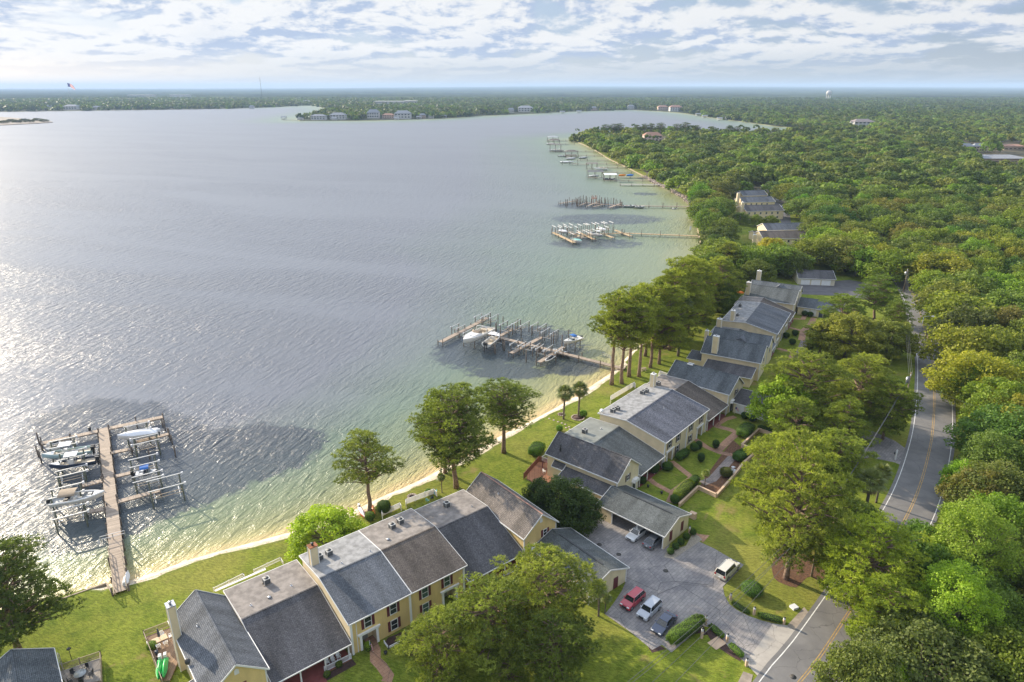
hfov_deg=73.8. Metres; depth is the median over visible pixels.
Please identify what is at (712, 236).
oak tree
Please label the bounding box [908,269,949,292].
oak tree
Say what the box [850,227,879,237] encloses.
oak tree
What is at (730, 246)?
pine tree
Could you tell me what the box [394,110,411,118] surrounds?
lakeside house
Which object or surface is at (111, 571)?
dock railing
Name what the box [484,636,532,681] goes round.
pine tree
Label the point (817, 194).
oak tree
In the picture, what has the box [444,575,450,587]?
window
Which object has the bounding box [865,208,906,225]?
oak tree
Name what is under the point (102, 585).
seawall
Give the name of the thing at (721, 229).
oak tree
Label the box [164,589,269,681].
gable townhouse
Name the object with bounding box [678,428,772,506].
garden wall
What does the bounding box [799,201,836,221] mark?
oak tree
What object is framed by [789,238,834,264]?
oak tree
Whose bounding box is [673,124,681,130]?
pine tree
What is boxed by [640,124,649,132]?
pine tree
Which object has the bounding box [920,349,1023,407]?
oak tree
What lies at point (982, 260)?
oak tree
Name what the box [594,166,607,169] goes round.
cabin cruiser
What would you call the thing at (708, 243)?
oak tree
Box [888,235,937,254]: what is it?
oak tree
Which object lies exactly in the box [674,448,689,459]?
hedge
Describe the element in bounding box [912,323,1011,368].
oak tree
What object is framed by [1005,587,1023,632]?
oak tree
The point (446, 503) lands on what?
air conditioner
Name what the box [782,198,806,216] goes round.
oak tree
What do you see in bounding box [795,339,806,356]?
walkway
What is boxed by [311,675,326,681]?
patio paving
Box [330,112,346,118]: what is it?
lakeside house
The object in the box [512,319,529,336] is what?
boat lift
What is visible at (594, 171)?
boathouse
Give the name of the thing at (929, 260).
oak tree
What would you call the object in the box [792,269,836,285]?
garage building
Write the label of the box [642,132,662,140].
lakeside house
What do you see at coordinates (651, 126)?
pine tree
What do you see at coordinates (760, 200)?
house
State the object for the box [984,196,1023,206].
oak tree
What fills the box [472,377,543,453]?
pine tree
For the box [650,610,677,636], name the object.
parked sedan
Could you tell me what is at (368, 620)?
window
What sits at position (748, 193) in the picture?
house
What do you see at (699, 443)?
topiary
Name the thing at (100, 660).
deck railing
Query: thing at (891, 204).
oak tree
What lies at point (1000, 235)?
oak tree
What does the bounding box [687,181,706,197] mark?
oak tree
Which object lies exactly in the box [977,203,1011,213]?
oak tree
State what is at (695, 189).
oak tree
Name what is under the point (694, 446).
round shrub
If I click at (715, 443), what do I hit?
topiary
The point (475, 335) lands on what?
cabin cruiser
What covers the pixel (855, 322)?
magnolia tree
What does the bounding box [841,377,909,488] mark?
power line
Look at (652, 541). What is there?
parked sedan
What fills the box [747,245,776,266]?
oak tree
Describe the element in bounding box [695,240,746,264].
oak tree
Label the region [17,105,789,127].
bank
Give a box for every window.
[364,615,371,628]
[389,602,396,615]
[390,617,397,630]
[421,587,428,598]
[422,601,428,613]
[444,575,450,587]
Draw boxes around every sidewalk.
[738,671,752,681]
[788,607,807,629]
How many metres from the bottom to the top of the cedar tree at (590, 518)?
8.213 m
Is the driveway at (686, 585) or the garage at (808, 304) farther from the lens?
the garage at (808, 304)
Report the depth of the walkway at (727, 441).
153.43 m
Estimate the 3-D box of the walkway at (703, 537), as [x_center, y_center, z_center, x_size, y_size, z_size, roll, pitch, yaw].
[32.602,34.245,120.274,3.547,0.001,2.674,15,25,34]
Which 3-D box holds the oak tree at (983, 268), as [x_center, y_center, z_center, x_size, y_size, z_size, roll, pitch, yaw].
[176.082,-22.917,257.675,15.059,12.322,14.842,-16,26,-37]
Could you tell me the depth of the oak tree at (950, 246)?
284.72 m
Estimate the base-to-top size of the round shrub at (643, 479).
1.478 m
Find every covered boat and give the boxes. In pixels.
[117,427,159,439]
[122,570,129,585]
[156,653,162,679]
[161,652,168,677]
[357,503,364,517]
[558,229,567,233]
[572,238,581,242]
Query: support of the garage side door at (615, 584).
in the garage at (611, 569)
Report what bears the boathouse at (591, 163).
in the water
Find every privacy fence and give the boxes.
[381,503,401,519]
[405,489,436,507]
[610,381,635,403]
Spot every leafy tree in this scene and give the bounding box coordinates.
[284,503,367,565]
[746,373,818,432]
[804,525,843,557]
[815,494,886,540]
[855,518,952,575]
[879,540,1016,626]
[936,458,973,485]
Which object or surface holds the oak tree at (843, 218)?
on the ground
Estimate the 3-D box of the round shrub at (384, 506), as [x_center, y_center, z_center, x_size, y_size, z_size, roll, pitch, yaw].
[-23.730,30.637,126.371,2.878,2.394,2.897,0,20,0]
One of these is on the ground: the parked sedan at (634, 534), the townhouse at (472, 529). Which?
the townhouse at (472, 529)
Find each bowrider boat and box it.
[130,464,157,477]
[564,334,583,343]
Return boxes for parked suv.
[619,586,645,610]
[636,595,662,620]
[714,558,739,580]
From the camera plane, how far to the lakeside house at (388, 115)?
1741.80 m
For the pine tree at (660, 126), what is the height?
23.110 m
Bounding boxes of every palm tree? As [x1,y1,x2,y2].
[437,472,445,492]
[555,384,573,419]
[571,381,589,416]
[592,578,608,616]
[601,593,611,612]
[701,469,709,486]
[853,467,889,503]
[874,462,895,502]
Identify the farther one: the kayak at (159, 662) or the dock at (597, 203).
the dock at (597, 203)
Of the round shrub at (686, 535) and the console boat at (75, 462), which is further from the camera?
the console boat at (75, 462)
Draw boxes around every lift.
[48,435,77,462]
[48,481,84,510]
[52,501,89,534]
[55,463,87,489]
[57,446,87,476]
[123,420,151,447]
[128,452,159,480]
[130,433,160,459]
[132,469,163,493]
[146,471,185,508]
[450,323,465,334]
[474,313,488,326]
[481,312,497,326]
[484,338,502,352]
[499,320,515,334]
[509,339,526,354]
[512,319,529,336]
[522,341,539,356]
[530,322,546,336]
[535,344,550,357]
[541,327,558,344]
[543,345,563,362]
[564,340,580,349]
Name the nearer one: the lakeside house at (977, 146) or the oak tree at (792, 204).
the oak tree at (792, 204)
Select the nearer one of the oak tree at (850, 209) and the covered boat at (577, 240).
the covered boat at (577, 240)
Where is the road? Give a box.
[753,272,955,681]
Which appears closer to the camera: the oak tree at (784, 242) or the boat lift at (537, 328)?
the boat lift at (537, 328)
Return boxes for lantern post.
[700,627,703,638]
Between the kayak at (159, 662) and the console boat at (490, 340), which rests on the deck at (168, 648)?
the kayak at (159, 662)
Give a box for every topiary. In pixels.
[696,441,702,449]
[697,452,704,461]
[712,439,719,447]
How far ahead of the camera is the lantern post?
97.42 m
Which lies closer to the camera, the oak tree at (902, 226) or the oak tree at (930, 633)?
the oak tree at (930, 633)
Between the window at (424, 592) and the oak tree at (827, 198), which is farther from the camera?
the oak tree at (827, 198)
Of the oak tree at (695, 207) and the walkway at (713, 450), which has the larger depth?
the oak tree at (695, 207)
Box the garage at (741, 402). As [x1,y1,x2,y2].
[733,388,771,419]
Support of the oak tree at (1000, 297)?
on the forest floor
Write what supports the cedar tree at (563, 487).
on the ground
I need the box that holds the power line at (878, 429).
[851,376,909,472]
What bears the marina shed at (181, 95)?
on the ground
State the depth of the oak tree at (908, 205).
385.42 m
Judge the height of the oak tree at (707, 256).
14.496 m
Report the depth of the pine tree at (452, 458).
127.51 m
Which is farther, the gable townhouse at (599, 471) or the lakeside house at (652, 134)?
the lakeside house at (652, 134)
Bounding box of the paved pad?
[707,636,725,649]
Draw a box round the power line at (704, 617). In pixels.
[628,535,794,681]
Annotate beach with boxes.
[75,141,700,592]
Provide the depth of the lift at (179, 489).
131.33 m
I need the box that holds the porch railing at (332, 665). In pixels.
[324,653,351,670]
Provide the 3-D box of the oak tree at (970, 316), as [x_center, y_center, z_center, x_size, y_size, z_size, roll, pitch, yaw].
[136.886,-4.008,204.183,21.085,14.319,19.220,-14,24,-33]
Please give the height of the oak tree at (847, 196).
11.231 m
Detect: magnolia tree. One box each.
[756,237,783,252]
[801,311,886,358]
[858,317,922,358]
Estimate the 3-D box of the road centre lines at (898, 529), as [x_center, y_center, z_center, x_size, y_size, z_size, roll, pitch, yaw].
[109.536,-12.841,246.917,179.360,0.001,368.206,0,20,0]
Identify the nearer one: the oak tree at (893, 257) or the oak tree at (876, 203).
the oak tree at (893, 257)
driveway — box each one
[581,509,786,661]
[773,197,790,222]
[799,280,878,298]
[851,430,904,463]
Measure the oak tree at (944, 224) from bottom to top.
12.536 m
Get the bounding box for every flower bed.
[326,659,355,679]
[385,628,412,646]
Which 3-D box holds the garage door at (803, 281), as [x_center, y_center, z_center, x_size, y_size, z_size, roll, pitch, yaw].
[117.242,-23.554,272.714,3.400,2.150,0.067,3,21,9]
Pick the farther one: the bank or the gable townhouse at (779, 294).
the bank
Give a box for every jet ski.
[46,440,60,445]
[46,445,59,450]
[545,355,555,361]
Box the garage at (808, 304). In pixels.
[797,297,840,317]
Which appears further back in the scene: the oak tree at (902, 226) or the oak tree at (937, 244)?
the oak tree at (902, 226)
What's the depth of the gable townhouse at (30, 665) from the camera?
85.60 m
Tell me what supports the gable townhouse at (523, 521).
on the ground
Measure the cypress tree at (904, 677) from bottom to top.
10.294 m
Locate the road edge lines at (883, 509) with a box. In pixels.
[759,280,952,681]
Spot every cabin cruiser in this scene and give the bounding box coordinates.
[463,325,494,342]
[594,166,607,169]
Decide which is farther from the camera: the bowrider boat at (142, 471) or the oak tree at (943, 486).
the bowrider boat at (142, 471)
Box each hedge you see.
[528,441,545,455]
[665,613,706,645]
[673,478,695,498]
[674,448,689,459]
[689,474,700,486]
[708,623,724,638]
[728,642,743,657]
[731,601,749,614]
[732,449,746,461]
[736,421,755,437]
[757,612,782,622]
[758,425,772,431]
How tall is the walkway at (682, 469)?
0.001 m
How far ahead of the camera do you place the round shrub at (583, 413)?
162.75 m
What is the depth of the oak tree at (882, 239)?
305.11 m
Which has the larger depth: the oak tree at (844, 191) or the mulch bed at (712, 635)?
the oak tree at (844, 191)
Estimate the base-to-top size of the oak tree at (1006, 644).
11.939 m
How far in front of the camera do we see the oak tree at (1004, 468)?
120.32 m
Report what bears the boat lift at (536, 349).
in the water
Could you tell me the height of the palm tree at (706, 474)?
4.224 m
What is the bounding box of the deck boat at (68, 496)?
[46,487,104,507]
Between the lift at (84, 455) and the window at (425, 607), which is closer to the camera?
the window at (425, 607)
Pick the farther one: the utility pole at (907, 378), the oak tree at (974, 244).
the oak tree at (974, 244)
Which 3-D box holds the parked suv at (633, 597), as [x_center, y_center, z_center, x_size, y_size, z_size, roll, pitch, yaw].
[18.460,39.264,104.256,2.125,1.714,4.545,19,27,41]
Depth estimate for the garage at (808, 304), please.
235.83 m
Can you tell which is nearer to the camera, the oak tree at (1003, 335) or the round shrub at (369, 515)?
the round shrub at (369, 515)
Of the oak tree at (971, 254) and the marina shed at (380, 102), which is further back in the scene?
the marina shed at (380, 102)
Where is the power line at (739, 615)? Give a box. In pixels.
[676,534,811,681]
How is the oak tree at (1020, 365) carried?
on the forest floor
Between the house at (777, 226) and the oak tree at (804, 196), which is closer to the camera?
the house at (777, 226)
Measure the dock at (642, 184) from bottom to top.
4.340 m
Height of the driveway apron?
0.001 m
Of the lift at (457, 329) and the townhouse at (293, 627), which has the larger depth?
the lift at (457, 329)
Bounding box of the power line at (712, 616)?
[633,535,803,681]
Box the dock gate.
[97,530,125,544]
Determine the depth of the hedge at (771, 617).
100.92 m
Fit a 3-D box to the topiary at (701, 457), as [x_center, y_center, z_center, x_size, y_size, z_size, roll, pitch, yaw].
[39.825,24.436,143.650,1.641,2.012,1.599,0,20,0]
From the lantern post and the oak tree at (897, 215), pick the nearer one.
the lantern post
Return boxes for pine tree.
[0,533,88,655]
[331,428,405,511]
[390,603,485,681]
[405,390,473,473]
[407,382,500,488]
[437,570,544,674]
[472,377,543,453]
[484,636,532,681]
[485,541,606,659]
[510,608,603,681]
[587,289,643,384]
[597,296,656,383]
[610,284,670,376]
[615,123,624,129]
[626,294,671,376]
[629,277,681,367]
[629,282,669,356]
[637,282,694,364]
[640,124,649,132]
[646,123,656,130]
[656,123,665,133]
[657,268,705,350]
[660,254,711,344]
[667,256,718,328]
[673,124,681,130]
[677,296,693,356]
[682,122,690,130]
[690,263,722,313]
[703,255,747,304]
[704,266,733,316]
[715,241,745,272]
[728,431,811,509]
[733,427,869,580]
[759,347,857,425]
[763,395,833,447]
[790,436,862,493]
[798,125,806,130]
[804,318,840,352]
[812,427,879,495]
[813,509,934,619]
[815,395,883,449]
[817,292,867,332]
[817,352,906,421]
[837,572,946,660]
[849,274,911,319]
[859,376,925,439]
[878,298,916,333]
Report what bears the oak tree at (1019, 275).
on the forest floor
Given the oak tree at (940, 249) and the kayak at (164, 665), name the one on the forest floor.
the oak tree at (940, 249)
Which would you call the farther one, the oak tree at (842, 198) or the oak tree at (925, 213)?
the oak tree at (842, 198)
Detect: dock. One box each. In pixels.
[39,413,169,596]
[437,315,625,368]
[551,228,698,244]
[558,200,688,207]
[578,154,602,156]
[615,178,656,180]
[620,182,663,185]
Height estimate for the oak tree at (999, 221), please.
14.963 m
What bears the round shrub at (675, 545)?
on the mulch bed at (693, 540)
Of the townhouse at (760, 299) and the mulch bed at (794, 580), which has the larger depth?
the townhouse at (760, 299)
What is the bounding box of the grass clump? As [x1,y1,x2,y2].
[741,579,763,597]
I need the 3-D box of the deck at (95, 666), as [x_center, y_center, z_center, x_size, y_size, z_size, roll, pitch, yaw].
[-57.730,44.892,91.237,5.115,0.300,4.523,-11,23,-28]
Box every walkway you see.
[364,636,393,681]
[648,478,672,492]
[666,477,688,502]
[670,461,691,477]
[694,438,732,455]
[696,534,708,541]
[699,456,733,484]
[714,424,737,451]
[717,416,736,424]
[777,348,793,359]
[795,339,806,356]
[798,317,816,339]
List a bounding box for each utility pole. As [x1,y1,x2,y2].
[810,521,827,576]
[905,372,911,387]
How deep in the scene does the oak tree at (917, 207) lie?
376.05 m
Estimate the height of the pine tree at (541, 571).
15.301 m
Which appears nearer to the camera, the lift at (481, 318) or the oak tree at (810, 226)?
the lift at (481, 318)
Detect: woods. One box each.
[0,86,1023,98]
[0,96,1023,198]
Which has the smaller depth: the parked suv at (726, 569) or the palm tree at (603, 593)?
the palm tree at (603, 593)
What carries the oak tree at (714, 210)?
on the ground
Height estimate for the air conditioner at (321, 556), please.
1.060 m
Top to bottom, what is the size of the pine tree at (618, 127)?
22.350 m
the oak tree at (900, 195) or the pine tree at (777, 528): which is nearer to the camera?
the pine tree at (777, 528)
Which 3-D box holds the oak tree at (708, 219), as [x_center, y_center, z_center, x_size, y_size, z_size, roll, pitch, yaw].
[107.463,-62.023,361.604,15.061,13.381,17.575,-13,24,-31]
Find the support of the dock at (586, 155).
in the water
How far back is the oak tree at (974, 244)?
290.43 m
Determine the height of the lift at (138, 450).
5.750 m
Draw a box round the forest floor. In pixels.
[638,132,1023,584]
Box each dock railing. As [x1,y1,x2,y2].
[107,547,115,594]
[120,545,127,590]
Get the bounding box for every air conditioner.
[262,575,271,585]
[319,552,323,559]
[325,548,332,556]
[388,522,395,529]
[396,517,403,524]
[443,500,450,508]
[582,428,587,433]
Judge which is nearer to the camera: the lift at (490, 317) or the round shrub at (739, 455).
the round shrub at (739, 455)
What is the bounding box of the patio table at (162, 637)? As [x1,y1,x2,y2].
[151,633,167,642]
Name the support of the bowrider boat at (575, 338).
on the boat lift at (573, 344)
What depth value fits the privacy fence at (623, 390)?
175.79 m
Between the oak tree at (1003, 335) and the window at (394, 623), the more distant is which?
the oak tree at (1003, 335)
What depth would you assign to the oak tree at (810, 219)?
351.01 m
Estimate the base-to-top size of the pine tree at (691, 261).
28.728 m
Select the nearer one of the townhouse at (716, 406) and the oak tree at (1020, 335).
the townhouse at (716, 406)
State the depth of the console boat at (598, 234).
355.50 m
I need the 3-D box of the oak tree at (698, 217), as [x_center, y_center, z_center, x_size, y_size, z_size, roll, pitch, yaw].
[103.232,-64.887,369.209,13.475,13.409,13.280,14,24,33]
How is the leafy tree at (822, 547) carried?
on the ground
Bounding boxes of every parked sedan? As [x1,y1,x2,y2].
[625,525,648,541]
[642,533,662,549]
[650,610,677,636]
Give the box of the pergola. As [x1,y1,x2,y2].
[57,652,64,673]
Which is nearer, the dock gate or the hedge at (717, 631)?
the hedge at (717, 631)
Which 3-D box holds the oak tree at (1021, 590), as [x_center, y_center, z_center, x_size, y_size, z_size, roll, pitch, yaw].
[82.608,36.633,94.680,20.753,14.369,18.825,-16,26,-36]
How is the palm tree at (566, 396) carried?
on the ground
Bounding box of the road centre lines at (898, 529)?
[797,281,934,681]
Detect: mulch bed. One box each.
[648,626,740,660]
[664,535,701,558]
[771,553,824,586]
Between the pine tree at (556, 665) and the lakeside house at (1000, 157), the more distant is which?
the lakeside house at (1000, 157)
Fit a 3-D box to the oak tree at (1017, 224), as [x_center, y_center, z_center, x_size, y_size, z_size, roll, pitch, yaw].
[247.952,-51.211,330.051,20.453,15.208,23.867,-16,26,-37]
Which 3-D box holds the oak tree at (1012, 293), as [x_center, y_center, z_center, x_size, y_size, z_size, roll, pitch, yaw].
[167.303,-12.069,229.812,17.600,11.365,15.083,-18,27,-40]
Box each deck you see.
[60,658,100,681]
[146,628,177,680]
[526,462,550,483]
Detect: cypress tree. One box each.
[875,656,923,681]
[908,558,1013,663]
[925,498,1023,585]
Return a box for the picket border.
[384,640,399,648]
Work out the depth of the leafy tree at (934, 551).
97.52 m
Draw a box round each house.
[63,104,79,109]
[311,114,326,119]
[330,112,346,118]
[366,109,379,117]
[382,113,393,117]
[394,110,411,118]
[518,106,532,111]
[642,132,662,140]
[657,105,667,109]
[669,105,681,110]
[729,190,767,198]
[734,192,775,208]
[736,201,784,218]
[749,230,765,239]
[752,230,810,244]
[757,222,802,230]
[850,119,874,126]
[962,143,973,149]
[972,143,987,151]
[982,154,1023,162]
[1002,144,1023,149]
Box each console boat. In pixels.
[42,441,95,458]
[49,451,99,468]
[481,332,499,348]
[593,230,601,236]
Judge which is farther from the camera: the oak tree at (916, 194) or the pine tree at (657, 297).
the oak tree at (916, 194)
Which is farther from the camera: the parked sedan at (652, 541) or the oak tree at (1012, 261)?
the oak tree at (1012, 261)
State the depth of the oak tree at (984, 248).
281.30 m
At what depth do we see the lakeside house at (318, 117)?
1660.15 m
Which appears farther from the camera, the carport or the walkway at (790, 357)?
the walkway at (790, 357)
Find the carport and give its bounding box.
[597,485,691,548]
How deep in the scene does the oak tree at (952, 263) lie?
265.44 m
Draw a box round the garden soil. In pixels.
[700,440,748,492]
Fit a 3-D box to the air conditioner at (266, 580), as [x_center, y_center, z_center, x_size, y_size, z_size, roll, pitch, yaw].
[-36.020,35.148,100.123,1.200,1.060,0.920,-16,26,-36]
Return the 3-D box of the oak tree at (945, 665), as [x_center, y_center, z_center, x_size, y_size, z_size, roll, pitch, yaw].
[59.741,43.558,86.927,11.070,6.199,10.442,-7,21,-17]
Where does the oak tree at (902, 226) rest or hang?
on the forest floor
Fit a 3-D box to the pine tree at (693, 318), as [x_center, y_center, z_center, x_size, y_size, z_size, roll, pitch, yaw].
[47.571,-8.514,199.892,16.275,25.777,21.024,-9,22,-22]
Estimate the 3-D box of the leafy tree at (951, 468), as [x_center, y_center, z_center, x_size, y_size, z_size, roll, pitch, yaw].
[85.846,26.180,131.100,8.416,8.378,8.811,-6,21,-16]
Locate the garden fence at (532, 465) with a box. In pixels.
[523,456,544,479]
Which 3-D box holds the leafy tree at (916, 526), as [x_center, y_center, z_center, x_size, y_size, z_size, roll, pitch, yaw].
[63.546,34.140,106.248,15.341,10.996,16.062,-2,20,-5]
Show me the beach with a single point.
(365, 507)
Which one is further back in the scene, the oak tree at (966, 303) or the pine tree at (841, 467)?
the oak tree at (966, 303)
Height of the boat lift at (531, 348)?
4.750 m
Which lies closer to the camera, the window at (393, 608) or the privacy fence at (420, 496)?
the window at (393, 608)
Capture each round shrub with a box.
[146,640,156,650]
[323,670,330,677]
[335,660,342,667]
[364,641,371,650]
[365,511,375,520]
[376,499,390,512]
[401,633,416,652]
[556,425,562,430]
[580,410,587,416]
[640,476,646,483]
[649,463,659,472]
[662,461,673,470]
[667,547,673,554]
[670,494,679,502]
[672,542,679,549]
[677,538,684,544]
[682,532,689,539]
[689,528,696,534]
[690,443,698,450]
[719,466,732,476]
[741,412,748,418]
[748,415,756,421]
[783,332,789,337]
[789,338,795,343]
[792,330,798,335]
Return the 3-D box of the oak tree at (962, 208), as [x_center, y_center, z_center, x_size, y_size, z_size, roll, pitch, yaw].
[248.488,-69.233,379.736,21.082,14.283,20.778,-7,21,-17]
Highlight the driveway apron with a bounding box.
[748,624,794,674]
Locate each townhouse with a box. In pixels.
[0,648,62,681]
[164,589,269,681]
[223,559,351,681]
[299,508,467,654]
[415,489,522,594]
[466,472,558,561]
[542,431,641,516]
[565,417,665,487]
[597,372,709,465]
[647,374,728,430]
[667,359,744,413]
[686,334,768,387]
[704,317,774,363]
[710,326,775,356]
[722,301,790,351]
[734,296,795,329]
[744,281,799,311]
[751,269,802,310]
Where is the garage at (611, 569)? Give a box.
[536,527,629,604]
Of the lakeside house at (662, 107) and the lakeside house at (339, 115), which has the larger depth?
the lakeside house at (662, 107)
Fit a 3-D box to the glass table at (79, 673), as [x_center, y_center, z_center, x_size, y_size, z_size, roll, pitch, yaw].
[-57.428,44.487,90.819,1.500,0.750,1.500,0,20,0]
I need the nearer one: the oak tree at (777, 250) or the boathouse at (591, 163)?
the oak tree at (777, 250)
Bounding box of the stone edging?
[571,414,584,420]
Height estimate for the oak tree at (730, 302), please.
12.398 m
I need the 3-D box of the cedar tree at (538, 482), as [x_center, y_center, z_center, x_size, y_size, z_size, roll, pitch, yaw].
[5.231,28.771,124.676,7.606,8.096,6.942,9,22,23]
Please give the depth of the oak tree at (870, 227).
336.15 m
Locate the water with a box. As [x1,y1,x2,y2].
[0,106,786,608]
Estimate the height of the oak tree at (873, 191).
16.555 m
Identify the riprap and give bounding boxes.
[643,175,691,207]
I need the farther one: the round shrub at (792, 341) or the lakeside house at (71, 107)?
the lakeside house at (71, 107)
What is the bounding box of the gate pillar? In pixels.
[689,510,696,519]
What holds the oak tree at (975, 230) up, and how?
on the forest floor
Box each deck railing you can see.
[59,650,102,681]
[142,622,168,681]
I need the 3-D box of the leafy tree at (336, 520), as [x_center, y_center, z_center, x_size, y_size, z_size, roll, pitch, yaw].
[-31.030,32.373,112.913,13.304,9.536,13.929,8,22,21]
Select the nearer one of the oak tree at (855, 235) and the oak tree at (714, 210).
the oak tree at (855, 235)
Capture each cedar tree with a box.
[521,476,558,508]
[531,474,594,530]
[562,488,606,536]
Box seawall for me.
[35,582,113,609]
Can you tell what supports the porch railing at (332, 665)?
on the ground
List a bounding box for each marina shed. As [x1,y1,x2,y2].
[170,95,190,96]
[374,101,404,103]
[405,100,417,102]
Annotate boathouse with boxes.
[586,162,597,167]
[587,170,603,178]
[603,173,616,181]
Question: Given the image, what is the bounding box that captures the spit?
[0,117,52,124]
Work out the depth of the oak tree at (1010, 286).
236.14 m
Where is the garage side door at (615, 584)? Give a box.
[613,576,617,588]
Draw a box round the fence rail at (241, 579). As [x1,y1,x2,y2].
[215,568,265,591]
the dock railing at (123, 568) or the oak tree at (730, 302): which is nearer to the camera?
the dock railing at (123, 568)
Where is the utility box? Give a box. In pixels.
[789,603,798,610]
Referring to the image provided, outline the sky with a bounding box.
[0,0,1023,88]
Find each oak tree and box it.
[685,197,730,220]
[685,252,737,280]
[686,197,706,214]
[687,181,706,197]
[687,183,709,200]
[687,188,712,202]
[688,237,736,255]
[692,208,712,231]
[695,203,728,220]
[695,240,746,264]
[696,226,733,245]
[698,211,729,232]
[702,192,732,199]
[702,234,736,246]
[703,207,719,225]
[706,179,739,199]
[709,217,741,239]
[712,188,729,197]
[714,197,737,216]
[714,279,742,313]
[731,212,748,223]
[731,246,776,273]
[738,258,777,283]
[741,242,756,247]
[745,214,763,226]
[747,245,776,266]
[758,241,815,274]
[761,237,790,248]
[762,215,780,222]
[770,183,800,200]
[772,249,814,277]
[782,187,811,201]
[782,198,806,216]
[783,197,813,219]
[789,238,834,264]
[793,193,810,198]
[796,221,839,235]
[798,191,814,198]
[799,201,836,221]
[799,214,828,229]
[799,224,841,238]
[801,186,816,192]
[806,204,863,221]
[808,199,837,210]
[809,229,852,240]
[809,234,869,269]
[810,637,915,681]
[811,233,832,240]
[812,185,838,195]
[813,192,827,197]
[813,194,844,202]
[813,214,842,229]
[821,240,871,271]
[828,194,846,202]
[829,244,881,277]
[832,213,849,223]
[834,198,872,216]
[835,205,859,218]
[836,189,850,195]
[837,193,850,198]
[837,592,1013,681]
[838,224,857,233]
[841,219,884,236]
[845,229,878,239]
[847,187,858,198]
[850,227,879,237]
[852,203,883,223]
[853,193,871,199]
[854,236,880,247]
[857,186,897,199]
[861,247,934,281]
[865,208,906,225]
[868,200,882,213]
[868,214,904,237]
[870,197,890,209]
[871,199,912,213]
[871,241,907,267]
[872,236,891,245]
[884,218,928,236]
[886,222,928,242]
[887,192,914,200]
[887,211,912,221]
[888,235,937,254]
[889,227,919,239]
[890,231,923,247]
[890,250,978,283]
[894,197,910,204]
[899,204,934,215]
[901,242,938,255]
[902,203,917,213]
[903,187,944,202]
[906,212,923,219]
[907,278,979,312]
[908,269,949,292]
[908,522,1000,577]
[911,209,949,216]
[911,251,945,277]
[912,219,944,232]
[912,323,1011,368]
[913,228,940,242]
[913,290,1014,335]
[915,202,935,208]
[915,217,936,221]
[916,196,936,203]
[919,268,1004,295]
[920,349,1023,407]
[921,210,955,223]
[926,200,944,209]
[926,226,956,241]
[926,303,998,339]
[928,219,949,229]
[928,657,999,681]
[929,246,967,258]
[930,241,950,246]
[934,242,968,259]
[934,466,1022,507]
[935,257,974,270]
[937,233,977,250]
[938,196,967,208]
[938,364,1002,406]
[939,226,964,237]
[941,203,976,216]
[942,456,1023,508]
[943,296,988,312]
[943,403,1023,456]
[945,230,994,245]
[946,215,997,233]
[948,220,994,235]
[948,269,980,295]
[949,192,978,204]
[949,577,1023,639]
[951,202,978,212]
[952,200,979,211]
[952,213,979,218]
[955,376,1023,421]
[955,428,1023,483]
[956,623,1023,681]
[957,236,998,251]
[957,490,1023,562]
[959,324,1022,356]
[964,254,1006,273]
[965,249,989,259]
[967,194,984,202]
[968,387,1023,446]
[969,228,987,238]
[969,245,1006,258]
[970,264,998,278]
[971,208,1001,216]
[974,202,987,208]
[974,524,1023,597]
[975,196,1010,207]
[975,215,1002,222]
[976,269,1019,292]
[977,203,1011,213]
[977,211,997,217]
[978,216,1014,231]
[978,289,1023,311]
[979,251,1008,269]
[983,305,1023,327]
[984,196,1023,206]
[984,225,1016,237]
[987,288,1023,309]
[990,235,1023,256]
[992,214,1014,221]
[992,278,1023,294]
[993,232,1018,250]
[994,350,1023,378]
[997,206,1023,221]
[997,255,1023,273]
[998,357,1023,377]
[1000,202,1023,215]
[1001,262,1023,282]
[1001,315,1023,333]
[1002,246,1023,261]
[1002,326,1023,352]
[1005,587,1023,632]
[1006,219,1023,235]
[1010,227,1023,237]
[1013,270,1023,280]
[1016,585,1023,597]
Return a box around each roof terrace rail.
[213,573,244,591]
[253,557,283,572]
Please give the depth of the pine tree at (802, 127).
1068.98 m
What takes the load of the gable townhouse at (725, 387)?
on the ground
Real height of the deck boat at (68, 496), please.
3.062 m
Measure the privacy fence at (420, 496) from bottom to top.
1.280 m
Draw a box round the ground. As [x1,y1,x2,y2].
[0,105,989,681]
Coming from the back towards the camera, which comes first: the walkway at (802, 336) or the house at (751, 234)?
the house at (751, 234)
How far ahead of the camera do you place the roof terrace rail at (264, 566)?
109.91 m
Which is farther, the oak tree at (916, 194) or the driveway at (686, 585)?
the oak tree at (916, 194)
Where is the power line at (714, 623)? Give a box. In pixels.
[655,518,817,679]
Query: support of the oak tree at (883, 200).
on the forest floor
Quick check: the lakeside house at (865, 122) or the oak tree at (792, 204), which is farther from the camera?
the lakeside house at (865, 122)
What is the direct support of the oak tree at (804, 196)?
on the ground
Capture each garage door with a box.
[801,279,809,284]
[811,280,820,284]
[821,280,830,285]
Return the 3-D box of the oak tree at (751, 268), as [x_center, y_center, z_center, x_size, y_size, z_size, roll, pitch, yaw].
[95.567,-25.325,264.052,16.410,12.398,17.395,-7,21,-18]
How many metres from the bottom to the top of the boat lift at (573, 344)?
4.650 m
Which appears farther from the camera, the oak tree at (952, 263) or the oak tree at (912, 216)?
the oak tree at (912, 216)
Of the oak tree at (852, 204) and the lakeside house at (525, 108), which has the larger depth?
the lakeside house at (525, 108)
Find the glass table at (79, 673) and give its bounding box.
[73,669,85,678]
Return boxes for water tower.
[826,90,831,97]
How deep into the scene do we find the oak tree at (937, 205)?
400.02 m
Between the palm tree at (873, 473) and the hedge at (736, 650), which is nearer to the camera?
the hedge at (736, 650)
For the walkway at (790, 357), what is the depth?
204.01 m

